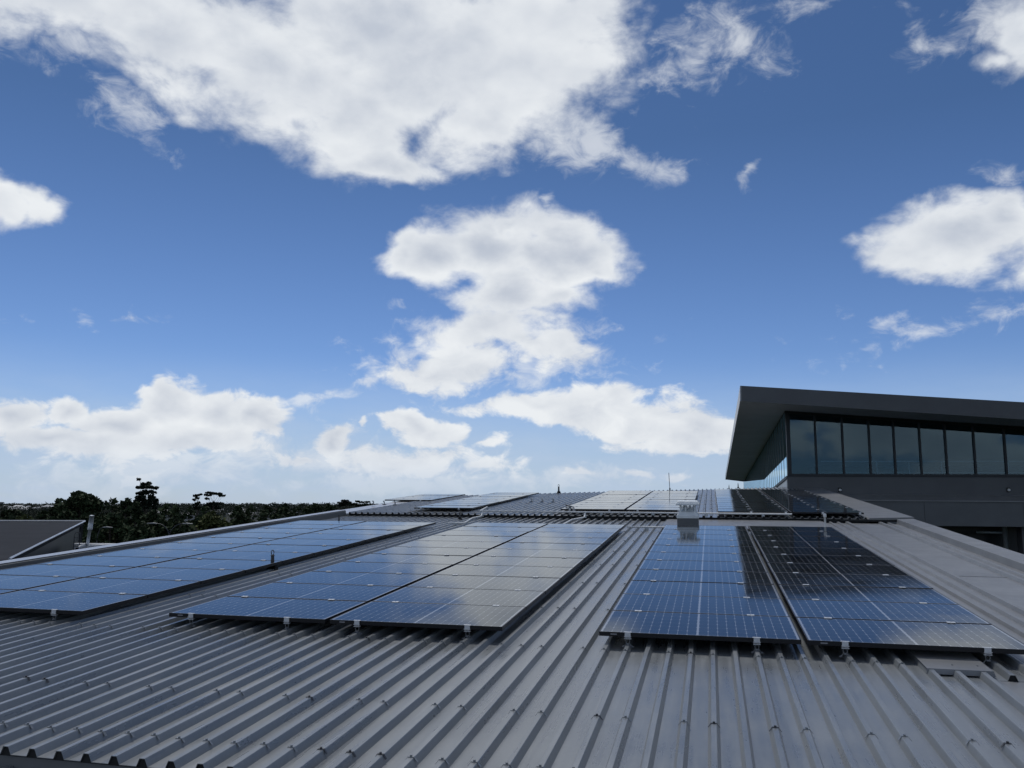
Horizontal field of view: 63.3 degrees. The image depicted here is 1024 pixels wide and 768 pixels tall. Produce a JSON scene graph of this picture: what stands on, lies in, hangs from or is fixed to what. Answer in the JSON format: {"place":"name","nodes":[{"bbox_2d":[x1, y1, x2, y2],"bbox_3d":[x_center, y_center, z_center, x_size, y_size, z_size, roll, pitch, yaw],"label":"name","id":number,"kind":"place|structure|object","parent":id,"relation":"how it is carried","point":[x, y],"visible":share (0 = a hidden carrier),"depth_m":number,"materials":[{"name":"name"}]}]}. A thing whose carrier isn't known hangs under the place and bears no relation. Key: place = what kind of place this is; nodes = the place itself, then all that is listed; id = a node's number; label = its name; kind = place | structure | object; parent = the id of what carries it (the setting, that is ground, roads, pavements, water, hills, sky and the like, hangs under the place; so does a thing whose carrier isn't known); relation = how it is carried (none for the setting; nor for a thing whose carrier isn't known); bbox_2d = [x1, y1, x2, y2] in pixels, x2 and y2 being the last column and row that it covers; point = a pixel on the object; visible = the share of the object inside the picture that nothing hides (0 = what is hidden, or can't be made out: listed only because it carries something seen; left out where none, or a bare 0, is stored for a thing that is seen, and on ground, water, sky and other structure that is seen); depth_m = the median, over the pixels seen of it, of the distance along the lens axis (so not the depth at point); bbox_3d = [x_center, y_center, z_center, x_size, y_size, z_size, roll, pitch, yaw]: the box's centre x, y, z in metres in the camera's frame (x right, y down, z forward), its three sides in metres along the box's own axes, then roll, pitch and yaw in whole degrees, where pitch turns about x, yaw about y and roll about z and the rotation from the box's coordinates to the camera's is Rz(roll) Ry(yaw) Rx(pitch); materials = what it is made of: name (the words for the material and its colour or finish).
{"place":"outdoors","nodes":[
{"label":"outdoors","id":0,"kind":"place"},
{"bbox_2d":[0,520,85,560],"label":"neighbouring building","id":1,"kind":"structure","parent":0,"point":[23,538],"depth_m":24.89,"materials":[{"name":"grey metal"}]},
{"bbox_2d":[79,515,109,548],"bbox_3d":[-11.730,4.405,23.997,1.518,1.224,0.300,1,-9,0],"label":"exhaust flue","id":2,"kind":"object","parent":1,"relation":"on","point":[89,529],"visible":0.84,"depth_m":23.96,"materials":[{"name":"metal"}]},
{"bbox_2d":[0,516,230,536],"bbox_3d":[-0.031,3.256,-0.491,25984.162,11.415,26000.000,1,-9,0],"label":"ground","id":3,"kind":"structure","parent":0,"point":[192,526],"depth_m":327.44,"materials":[{"name":"green plant"}]},
{"bbox_2d":[0,509,26,519],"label":"tree","id":4,"kind":"object","parent":3,"relation":"on","point":[8,514],"visible":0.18,"depth_m":95.45,"materials":[{"name":"green plant"}]},
{"bbox_2d":[48,490,108,538],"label":"tree","id":5,"kind":"object","parent":3,"relation":"on","point":[83,502],"visible":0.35,"depth_m":103.32,"materials":[{"name":"green plant"}]},
{"bbox_2d":[82,512,133,542],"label":"tree","id":6,"kind":"object","parent":3,"relation":"on","point":[118,530],"visible":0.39,"depth_m":83.33,"materials":[{"name":"green plant"}]},
{"bbox_2d":[100,497,118,535],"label":"tree","id":7,"kind":"object","parent":3,"relation":"on","point":[113,508],"visible":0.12,"depth_m":109.68,"materials":[{"name":"green plant"}]},
{"bbox_2d":[110,497,136,542],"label":"tree","id":8,"kind":"object","parent":3,"relation":"on","point":[125,504],"visible":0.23,"depth_m":103.75,"materials":[{"name":"green plant"}]},
{"bbox_2d":[122,501,144,530],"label":"tree","id":9,"kind":"object","parent":3,"relation":"on","point":[136,512],"visible":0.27,"depth_m":97.60,"materials":[{"name":"green plant"}]},
{"bbox_2d":[123,520,156,541],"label":"tree","id":10,"kind":"object","parent":3,"relation":"on","point":[137,533],"visible":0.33,"depth_m":73.25,"materials":[{"name":"green plant"}]},
{"bbox_2d":[133,478,158,513],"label":"pine tree","id":11,"kind":"object","parent":3,"relation":"on","point":[141,497],"visible":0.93,"depth_m":99.61,"materials":[{"name":"green plant"}]},
{"bbox_2d":[140,509,168,536],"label":"tree","id":12,"kind":"object","parent":3,"relation":"on","point":[153,516],"visible":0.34,"depth_m":91.21,"materials":[{"name":"green plant"}]},
{"bbox_2d":[158,513,196,535],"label":"tree","id":13,"kind":"object","parent":3,"relation":"on","point":[181,528],"visible":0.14,"depth_m":85.17,"materials":[{"name":"green plant"}]},
{"bbox_2d":[0,501,382,518],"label":"wood","id":14,"kind":"object","parent":3,"relation":"on","point":[183,507],"visible":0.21,"depth_m":391.52,"materials":[{"name":"green plant"}]},
{"bbox_2d":[195,510,231,530],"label":"tree","id":15,"kind":"object","parent":3,"relation":"on","point":[211,520],"visible":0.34,"depth_m":83.32,"materials":[{"name":"green plant"}]},
{"bbox_2d":[203,491,225,511],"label":"pine tree","id":16,"kind":"object","parent":3,"relation":"on","point":[209,504],"visible":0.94,"depth_m":101.74,"materials":[{"name":"green plant"}]},
{"bbox_2d":[232,511,252,525],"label":"tree","id":17,"kind":"object","parent":3,"relation":"on","point":[242,518],"visible":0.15,"depth_m":111.34,"materials":[{"name":"green plant"}]},
{"bbox_2d":[302,503,323,513],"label":"tree","id":18,"kind":"object","parent":3,"relation":"on","point":[315,508],"visible":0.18,"depth_m":174.15,"materials":[{"name":"green plant"}]},
{"bbox_2d":[0,487,1023,767],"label":"roofed building","id":19,"kind":"structure","parent":3,"relation":"on","point":[552,679],"depth_m":6.13,"materials":[{"name":"grey metal"}]},
{"bbox_2d":[0,575,81,590],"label":"solar panel","id":20,"kind":"object","parent":19,"relation":"on","point":[16,582],"visible":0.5,"depth_m":10.44,"materials":[{"name":"blue glass"}]},
{"bbox_2d":[0,564,133,577],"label":"solar panel","id":21,"kind":"object","parent":19,"relation":"on","point":[82,571],"visible":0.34,"depth_m":11.43,"materials":[{"name":"blue glass"}]},
{"bbox_2d":[0,590,146,621],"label":"solar panel","id":22,"kind":"object","parent":19,"relation":"on","point":[54,603],"visible":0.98,"depth_m":8.98,"materials":[{"name":"blue glass"}]},
{"bbox_2d":[37,556,178,567],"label":"solar panel","id":23,"kind":"object","parent":19,"relation":"on","point":[118,561],"visible":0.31,"depth_m":12.38,"materials":[{"name":"blue glass"}]},
{"bbox_2d":[25,577,200,597],"bbox_3d":[-4.817,2.494,10.043,1.686,0.131,1.032,-2,-5,13],"label":"solar panel","id":24,"kind":"object","parent":19,"relation":"on","point":[149,588],"visible":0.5,"depth_m":10.01,"materials":[{"name":"blue glass"}]},
{"bbox_2d":[86,549,216,558],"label":"solar panel","id":25,"kind":"object","parent":19,"relation":"on","point":[166,553],"visible":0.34,"depth_m":13.38,"materials":[{"name":"blue glass"}]},
{"bbox_2d":[86,567,244,583],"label":"solar panel","id":26,"kind":"object","parent":19,"relation":"on","point":[188,574],"visible":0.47,"depth_m":10.99,"materials":[{"name":"blue glass"}]},
{"bbox_2d":[130,542,249,550],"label":"solar panel","id":27,"kind":"object","parent":19,"relation":"on","point":[195,546],"visible":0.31,"depth_m":14.38,"materials":[{"name":"blue glass"}]},
{"bbox_2d":[141,558,281,572],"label":"solar panel","id":28,"kind":"object","parent":19,"relation":"on","point":[245,565],"visible":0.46,"depth_m":11.98,"materials":[{"name":"blue glass"}]},
{"bbox_2d":[172,537,278,544],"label":"solar panel","id":29,"kind":"object","parent":19,"relation":"on","point":[227,540],"visible":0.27,"depth_m":15.37,"materials":[{"name":"blue glass"}]},
{"bbox_2d":[185,551,313,562],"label":"solar panel","id":30,"kind":"object","parent":19,"relation":"on","point":[284,557],"visible":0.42,"depth_m":12.99,"materials":[{"name":"blue glass"}]},
{"bbox_2d":[202,532,304,538],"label":"solar panel","id":31,"kind":"object","parent":19,"relation":"on","point":[252,535],"visible":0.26,"depth_m":16.32,"materials":[{"name":"blue glass"}]},
{"bbox_2d":[169,596,366,630],"bbox_3d":[-2.483,2.357,8.557,1.686,0.127,1.016,-2,-5,13],"label":"solar panel","id":32,"kind":"object","parent":19,"relation":"on","point":[286,611],"visible":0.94,"depth_m":8.42,"materials":[{"name":"blue glass"}]},
{"bbox_2d":[233,528,326,533],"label":"solar panel","id":33,"kind":"object","parent":19,"relation":"on","point":[278,530],"visible":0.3,"depth_m":17.35,"materials":[{"name":"blue glass"}]},
{"bbox_2d":[221,544,340,554],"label":"solar panel","id":34,"kind":"object","parent":19,"relation":"on","point":[315,550],"visible":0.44,"depth_m":13.97,"materials":[{"name":"blue glass"}]},
{"bbox_2d":[257,524,345,528],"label":"solar panel","id":35,"kind":"object","parent":19,"relation":"on","point":[311,526],"visible":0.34,"depth_m":18.30,"materials":[{"name":"blue glass"}]},
{"bbox_2d":[256,538,364,547],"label":"solar panel","id":36,"kind":"object","parent":19,"relation":"on","point":[324,542],"visible":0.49,"depth_m":14.92,"materials":[{"name":"blue glass"}]},
{"bbox_2d":[228,582,400,602],"bbox_3d":[-2.249,2.435,9.534,1.686,0.131,1.032,-2,-5,13],"label":"solar panel","id":37,"kind":"object","parent":19,"relation":"on","point":[367,593],"visible":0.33,"depth_m":9.50,"materials":[{"name":"blue glass"}]},
{"bbox_2d":[281,520,365,524],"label":"solar panel","id":38,"kind":"object","parent":19,"relation":"on","point":[325,522],"visible":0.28,"depth_m":19.31,"materials":[{"name":"blue glass"}]},
{"bbox_2d":[286,533,385,541],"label":"solar panel","id":39,"kind":"object","parent":19,"relation":"on","point":[367,537],"visible":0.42,"depth_m":15.95,"materials":[{"name":"blue glass"}]},
{"bbox_2d":[275,571,428,587],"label":"solar panel","id":40,"kind":"object","parent":19,"relation":"on","point":[358,578],"visible":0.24,"depth_m":10.50,"materials":[{"name":"blue glass"}]},
{"bbox_2d":[312,529,404,536],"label":"solar panel","id":41,"kind":"object","parent":19,"relation":"on","point":[359,531],"visible":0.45,"depth_m":16.97,"materials":[{"name":"blue glass"}]},
{"bbox_2d":[332,525,420,531],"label":"solar panel","id":42,"kind":"object","parent":19,"relation":"on","point":[384,527],"visible":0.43,"depth_m":17.89,"materials":[{"name":"blue glass"}]},
{"bbox_2d":[313,562,452,575],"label":"solar panel","id":43,"kind":"object","parent":19,"relation":"on","point":[395,568],"visible":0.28,"depth_m":11.47,"materials":[{"name":"blue glass"}]},
{"bbox_2d":[352,521,435,527],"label":"solar panel","id":44,"kind":"object","parent":19,"relation":"on","point":[423,524],"visible":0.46,"depth_m":18.95,"materials":[{"name":"blue glass"}]},
{"bbox_2d":[344,554,472,565],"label":"solar panel","id":45,"kind":"object","parent":19,"relation":"on","point":[419,559],"visible":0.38,"depth_m":12.44,"materials":[{"name":"blue glass"}]},
{"bbox_2d":[385,498,439,501],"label":"solar panel","id":46,"kind":"object","parent":19,"relation":"on","point":[412,499],"visible":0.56,"depth_m":28.57,"materials":[{"name":"blue glass"}]},
{"bbox_2d":[330,601,525,639],"bbox_3d":[-0.795,2.309,8.158,1.686,0.127,1.016,-2,-5,13],"label":"solar panel","id":47,"kind":"object","parent":19,"relation":"on","point":[467,618],"visible":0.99,"depth_m":8.02,"materials":[{"name":"blue glass"}]},
{"bbox_2d":[371,546,489,556],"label":"solar panel","id":48,"kind":"object","parent":19,"relation":"on","point":[473,552],"visible":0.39,"depth_m":13.44,"materials":[{"name":"blue glass"}]},
{"bbox_2d":[414,505,481,511],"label":"solar panel","id":49,"kind":"object","parent":19,"relation":"on","point":[458,507],"visible":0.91,"depth_m":23.12,"materials":[{"name":"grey glass"}]},
{"bbox_2d":[397,540,503,548],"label":"solar panel","id":50,"kind":"object","parent":19,"relation":"on","point":[453,544],"visible":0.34,"depth_m":14.45,"materials":[{"name":"blue glass"}]},
{"bbox_2d":[373,587,544,609],"bbox_3d":[-0.562,2.390,9.135,1.686,0.131,1.032,-2,-5,13],"label":"solar panel","id":51,"kind":"object","parent":19,"relation":"on","point":[520,598],"visible":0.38,"depth_m":9.11,"materials":[{"name":"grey glass"}]},
{"bbox_2d":[429,503,490,509],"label":"solar panel","id":52,"kind":"object","parent":19,"relation":"on","point":[474,504],"visible":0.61,"depth_m":24.39,"materials":[{"name":"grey glass"}]},
{"bbox_2d":[418,535,516,542],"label":"solar panel","id":53,"kind":"object","parent":19,"relation":"on","point":[505,539],"visible":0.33,"depth_m":15.45,"materials":[{"name":"blue glass"}]},
{"bbox_2d":[434,530,528,537],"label":"solar panel","id":54,"kind":"object","parent":19,"relation":"on","point":[485,533],"visible":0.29,"depth_m":16.41,"materials":[{"name":"blue glass"}]},
{"bbox_2d":[406,574,560,593],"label":"solar panel","id":55,"kind":"object","parent":19,"relation":"on","point":[546,585],"visible":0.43,"depth_m":10.10,"materials":[{"name":"grey glass"}]},
{"bbox_2d":[452,526,538,531],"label":"solar panel","id":56,"kind":"object","parent":19,"relation":"on","point":[474,528],"visible":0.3,"depth_m":17.50,"materials":[{"name":"blue glass"}]},
{"bbox_2d":[435,564,573,580],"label":"solar panel","id":57,"kind":"object","parent":19,"relation":"on","point":[562,573],"visible":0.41,"depth_m":11.08,"materials":[{"name":"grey glass"}]},
{"bbox_2d":[465,522,547,527],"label":"solar panel","id":58,"kind":"object","parent":19,"relation":"on","point":[485,524],"visible":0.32,"depth_m":18.45,"materials":[{"name":"blue glass"}]},
{"bbox_2d":[458,556,584,569],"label":"solar panel","id":59,"kind":"object","parent":19,"relation":"on","point":[575,563],"visible":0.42,"depth_m":12.09,"materials":[{"name":"grey glass"}]},
{"bbox_2d":[477,548,593,559],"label":"solar panel","id":60,"kind":"object","parent":19,"relation":"on","point":[585,554],"visible":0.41,"depth_m":13.06,"materials":[{"name":"grey glass"}]},
{"bbox_2d":[494,542,601,552],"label":"solar panel","id":61,"kind":"object","parent":19,"relation":"on","point":[547,546],"visible":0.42,"depth_m":14.06,"materials":[{"name":"grey glass"}]},
{"bbox_2d":[509,536,608,545],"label":"solar panel","id":62,"kind":"object","parent":19,"relation":"on","point":[574,540],"visible":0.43,"depth_m":15.01,"materials":[{"name":"grey glass"}]},
{"bbox_2d":[521,532,614,538],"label":"solar panel","id":63,"kind":"object","parent":19,"relation":"on","point":[573,534],"visible":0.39,"depth_m":16.04,"materials":[{"name":"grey glass"}]},
{"bbox_2d":[531,527,619,533],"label":"solar panel","id":64,"kind":"object","parent":19,"relation":"on","point":[595,530],"visible":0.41,"depth_m":16.98,"materials":[{"name":"blue glass"}]},
{"bbox_2d":[543,524,624,529],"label":"solar panel","id":65,"kind":"object","parent":19,"relation":"on","point":[621,527],"visible":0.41,"depth_m":17.94,"materials":[{"name":"blue glass"}]},
{"bbox_2d":[561,506,627,513],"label":"solar panel","id":66,"kind":"object","parent":19,"relation":"on","point":[600,508],"visible":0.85,"depth_m":22.15,"materials":[{"name":"blue glass"}]},
{"bbox_2d":[569,504,630,507],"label":"solar panel","id":67,"kind":"object","parent":19,"relation":"on","point":[587,505],"visible":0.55,"depth_m":23.45,"materials":[{"name":"blue glass"}]},
{"bbox_2d":[479,510,791,516],"bbox_3d":[2.998,3.324,21.288,7.950,0.104,0.044,-1,-9,13],"label":"conduit","id":68,"kind":"object","parent":19,"relation":"on","point":[602,512],"visible":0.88,"depth_m":21.24,"materials":[{"name":"grey metal"}]},
{"bbox_2d":[626,507,679,511],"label":"solar panel","id":69,"kind":"object","parent":19,"relation":"on","point":[637,509],"visible":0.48,"depth_m":21.73,"materials":[{"name":"blue glass"}]},
{"bbox_2d":[676,500,699,524],"bbox_3d":[3.998,2.989,18.882,0.524,0.668,0.500,-1,-5,13],"label":"roof vent","id":70,"kind":"object","parent":19,"relation":"on","point":[687,516],"visible":0.94,"depth_m":18.69,"materials":[{"name":"metal"}]},
{"bbox_2d":[599,610,800,652],"bbox_3d":[1.698,2.246,7.572,1.686,0.127,1.016,-2,-5,13],"label":"solar panel","id":71,"kind":"object","parent":19,"relation":"on","point":[756,630],"visible":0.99,"depth_m":7.43,"materials":[{"name":"blue glass"}]},
{"bbox_2d":[613,594,789,616],"bbox_3d":[1.930,2.325,8.549,1.686,0.131,1.032,-2,-5,13],"label":"solar panel","id":72,"kind":"object","parent":19,"relation":"on","point":[708,605],"visible":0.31,"depth_m":8.52,"materials":[{"name":"blue glass"}]},
{"bbox_2d":[623,580,780,598],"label":"solar panel","id":73,"kind":"object","parent":19,"relation":"on","point":[704,589],"visible":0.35,"depth_m":9.52,"materials":[{"name":"blue glass"}]},
{"bbox_2d":[631,569,773,584],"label":"solar panel","id":74,"kind":"object","parent":19,"relation":"on","point":[705,576],"visible":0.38,"depth_m":10.49,"materials":[{"name":"blue glass"}]},
{"bbox_2d":[638,560,767,571],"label":"solar panel","id":75,"kind":"object","parent":19,"relation":"on","point":[705,565],"visible":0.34,"depth_m":11.50,"materials":[{"name":"blue glass"}]},
{"bbox_2d":[644,552,762,561],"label":"solar panel","id":76,"kind":"object","parent":19,"relation":"on","point":[728,557],"visible":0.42,"depth_m":12.48,"materials":[{"name":"blue glass"}]},
{"bbox_2d":[649,545,758,553],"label":"solar panel","id":77,"kind":"object","parent":19,"relation":"on","point":[705,549],"visible":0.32,"depth_m":13.47,"materials":[{"name":"blue glass"}]},
{"bbox_2d":[653,539,755,546],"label":"solar panel","id":78,"kind":"object","parent":19,"relation":"on","point":[737,543],"visible":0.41,"depth_m":14.48,"materials":[{"name":"blue glass"}]},
{"bbox_2d":[657,534,752,540],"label":"solar panel","id":79,"kind":"object","parent":19,"relation":"on","point":[704,537],"visible":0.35,"depth_m":15.43,"materials":[{"name":"blue glass"}]},
{"bbox_2d":[660,529,749,534],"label":"solar panel","id":80,"kind":"object","parent":19,"relation":"on","point":[709,532],"visible":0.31,"depth_m":16.40,"materials":[{"name":"blue glass"}]},
{"bbox_2d":[663,525,746,529],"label":"solar panel","id":81,"kind":"object","parent":19,"relation":"on","point":[698,527],"visible":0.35,"depth_m":17.44,"materials":[{"name":"blue glass"}]},
{"bbox_2d":[717,504,780,506],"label":"solar panel","id":82,"kind":"object","parent":19,"relation":"on","point":[760,505],"visible":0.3,"depth_m":23.11,"materials":[{"name":"black glass"}]},
{"bbox_2d":[717,506,783,508],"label":"solar panel","id":83,"kind":"object","parent":19,"relation":"on","point":[733,507],"visible":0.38,"depth_m":22.16,"materials":[{"name":"black glass"}]},
{"bbox_2d":[718,509,788,516],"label":"solar panel","id":84,"kind":"object","parent":19,"relation":"on","point":[752,511],"visible":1,"depth_m":20.84,"materials":[{"name":"black glass"}]},
{"bbox_2d":[748,526,838,531],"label":"solar panel","id":85,"kind":"object","parent":19,"relation":"on","point":[781,528],"visible":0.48,"depth_m":17.04,"materials":[{"name":"black glass"}]},
{"bbox_2d":[750,530,847,536],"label":"solar panel","id":86,"kind":"object","parent":19,"relation":"on","point":[799,533],"visible":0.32,"depth_m":16.02,"materials":[{"name":"black glass"}]},
{"bbox_2d":[753,535,855,541],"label":"solar panel","id":87,"kind":"object","parent":19,"relation":"on","point":[801,538],"visible":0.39,"depth_m":15.07,"materials":[{"name":"black glass"}]},
{"bbox_2d":[756,541,866,548],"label":"solar panel","id":88,"kind":"object","parent":19,"relation":"on","point":[810,544],"visible":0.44,"depth_m":14.07,"materials":[{"name":"black glass"}]},
{"bbox_2d":[759,547,878,555],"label":"solar panel","id":89,"kind":"object","parent":19,"relation":"on","point":[816,551],"visible":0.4,"depth_m":13.08,"materials":[{"name":"black glass"}]},
{"bbox_2d":[784,507,855,514],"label":"solar panel","id":90,"kind":"object","parent":19,"relation":"on","point":[828,508],"visible":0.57,"depth_m":21.71,"materials":[{"name":"black glass"}]},
{"bbox_2d":[787,509,863,517],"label":"solar panel","id":91,"kind":"object","parent":19,"relation":"on","point":[804,511],"visible":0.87,"depth_m":20.52,"materials":[{"name":"black glass"}]},
{"bbox_2d":[763,554,893,564],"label":"solar panel","id":92,"kind":"object","parent":19,"relation":"on","point":[827,559],"visible":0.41,"depth_m":12.07,"materials":[{"name":"black glass"}]},
{"bbox_2d":[767,563,911,575],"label":"solar panel","id":93,"kind":"object","parent":19,"relation":"on","point":[837,568],"visible":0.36,"depth_m":11.12,"materials":[{"name":"black glass"}]},
{"bbox_2d":[772,572,932,588],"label":"solar panel","id":94,"kind":"object","parent":19,"relation":"on","point":[857,580],"visible":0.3,"depth_m":10.09,"materials":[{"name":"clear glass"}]},
{"bbox_2d":[778,585,957,603],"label":"solar panel","id":95,"kind":"object","parent":19,"relation":"on","point":[881,594],"visible":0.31,"depth_m":9.12,"materials":[{"name":"blue glass"}]},
{"bbox_2d":[786,599,991,624],"bbox_3d":[3.618,2.281,8.150,1.686,0.131,1.032,-2,-5,13],"label":"solar panel","id":96,"kind":"object","parent":19,"relation":"on","point":[896,611],"visible":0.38,"depth_m":8.12,"materials":[{"name":"blue glass"}]},
{"bbox_2d":[796,617,1023,663],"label":"solar panel","id":97,"kind":"object","parent":19,"relation":"on","point":[985,639],"visible":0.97,"depth_m":7.04,"materials":[{"name":"glass"},{"name":"black metal"},{"name":"aluminium"}]},
{"bbox_2d":[725,386,1023,553],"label":"glazed building","id":98,"kind":"structure","parent":3,"relation":"on","point":[956,465],"depth_m":35.85,"materials":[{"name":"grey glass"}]},
{"bbox_2d":[782,413,786,476],"bbox_3d":[12.157,2.757,37.047,0.012,2.834,1.333,-1,-9,13],"label":"side window pane","id":99,"kind":"structure","parent":98,"relation":"in","point":[783,417],"depth_m":36.95,"materials":[{"name":"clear glass"}]},
{"bbox_2d":[0,0,1023,505],"label":"sky","id":100,"kind":"structure","parent":0,"point":[295,252],"materials":[{"name":"blue"}]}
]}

